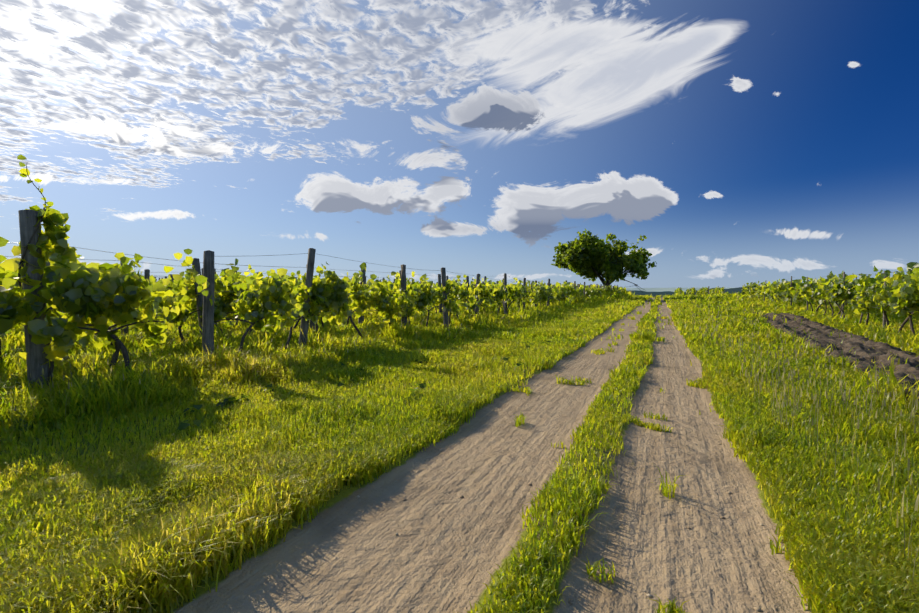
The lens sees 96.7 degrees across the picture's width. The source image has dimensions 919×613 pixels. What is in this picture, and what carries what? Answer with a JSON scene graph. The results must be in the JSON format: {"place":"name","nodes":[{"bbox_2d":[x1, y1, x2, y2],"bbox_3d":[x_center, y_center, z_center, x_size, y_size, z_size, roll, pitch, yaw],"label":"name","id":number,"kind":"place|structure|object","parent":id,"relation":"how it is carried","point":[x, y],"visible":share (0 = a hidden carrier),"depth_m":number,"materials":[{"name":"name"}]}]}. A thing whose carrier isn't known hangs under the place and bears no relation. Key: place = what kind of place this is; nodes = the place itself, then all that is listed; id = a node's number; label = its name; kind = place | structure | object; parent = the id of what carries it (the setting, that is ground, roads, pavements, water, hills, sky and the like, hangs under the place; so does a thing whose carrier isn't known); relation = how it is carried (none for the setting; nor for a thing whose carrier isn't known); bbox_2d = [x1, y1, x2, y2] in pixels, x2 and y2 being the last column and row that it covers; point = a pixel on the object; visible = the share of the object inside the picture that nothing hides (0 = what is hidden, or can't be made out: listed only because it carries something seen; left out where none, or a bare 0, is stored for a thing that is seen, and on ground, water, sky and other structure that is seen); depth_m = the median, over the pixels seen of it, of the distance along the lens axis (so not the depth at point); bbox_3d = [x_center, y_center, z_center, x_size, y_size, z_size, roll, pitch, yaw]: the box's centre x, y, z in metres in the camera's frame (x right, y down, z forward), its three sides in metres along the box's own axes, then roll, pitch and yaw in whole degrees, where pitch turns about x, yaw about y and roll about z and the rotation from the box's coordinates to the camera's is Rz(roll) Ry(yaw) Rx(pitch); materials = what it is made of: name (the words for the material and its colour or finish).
{"place":"outdoors","nodes":[
{"label":"outdoors","id":0,"kind":"place"},
{"bbox_2d":[0,297,917,612],"bbox_3d":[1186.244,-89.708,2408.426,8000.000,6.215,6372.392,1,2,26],"label":"ground","id":1,"kind":"structure","parent":0,"point":[446,549],"depth_m":2.33,"materials":[{"name":"soil"}]},
{"bbox_2d":[12,320,591,432],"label":"weed plants","id":2,"kind":"object","parent":1,"relation":"on","point":[182,426],"visible":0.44,"depth_m":4.38,"materials":[{"name":"green plant"}]},
{"bbox_2d":[18,209,887,388],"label":"vineyard posts","id":3,"kind":"object","parent":1,"relation":"on","point":[35,357],"visible":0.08,"depth_m":6.29,"materials":[{"name":"grey wood"}]},
{"bbox_2d":[0,246,913,323],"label":"trellis wires","id":4,"kind":"object","parent":3,"relation":"attached to","point":[321,276],"visible":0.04,"depth_m":10.17,"materials":[{"name":"grey metal"}]},
{"bbox_2d":[0,154,918,385],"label":"vine","id":5,"kind":"object","parent":3,"relation":"on","point":[82,293],"depth_m":7.41,"materials":[{"name":"green plant"}]},
{"bbox_2d":[0,290,918,612],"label":"grass","id":6,"kind":"structure","parent":1,"relation":"on","point":[166,524],"depth_m":3.37,"materials":[{"name":"green plant"}]},
{"bbox_2d":[193,345,781,612],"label":"track stones","id":7,"kind":"object","parent":1,"relation":"on","point":[758,609],"visible":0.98,"depth_m":2.19,"materials":[{"name":"grey stone"}]},
{"bbox_2d":[551,229,656,292],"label":"tree","id":8,"kind":"object","parent":1,"relation":"on","point":[584,254],"depth_m":53.67,"materials":[{"name":"green plant"}]},
{"bbox_2d":[628,287,742,296],"bbox_3d":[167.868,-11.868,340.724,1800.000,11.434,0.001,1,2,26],"label":"tree line","id":9,"kind":"object","parent":1,"relation":"on","point":[730,290],"visible":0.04,"depth_m":339.55,"materials":[{"name":"green plant"}]},
{"bbox_2d":[752,312,918,414],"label":"ploughed soil","id":10,"kind":"structure","parent":1,"relation":"on","point":[866,348],"depth_m":8.18,"materials":[{"name":"brown soil"}]},
{"bbox_2d":[0,0,918,287],"label":"sky","id":11,"kind":"structure","parent":0,"point":[747,141],"materials":[{"name":"blue"}]},
{"bbox_2d":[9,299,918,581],"bbox_3d":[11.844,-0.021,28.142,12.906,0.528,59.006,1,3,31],"label":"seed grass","id":12,"kind":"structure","parent":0,"point":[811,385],"depth_m":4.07,"materials":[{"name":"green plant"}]},
{"bbox_2d":[623,288,729,290],"bbox_3d":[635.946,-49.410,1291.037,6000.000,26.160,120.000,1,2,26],"label":"distant hill","id":13,"kind":"structure","parent":0,"point":[659,289],"depth_m":1322.08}
]}

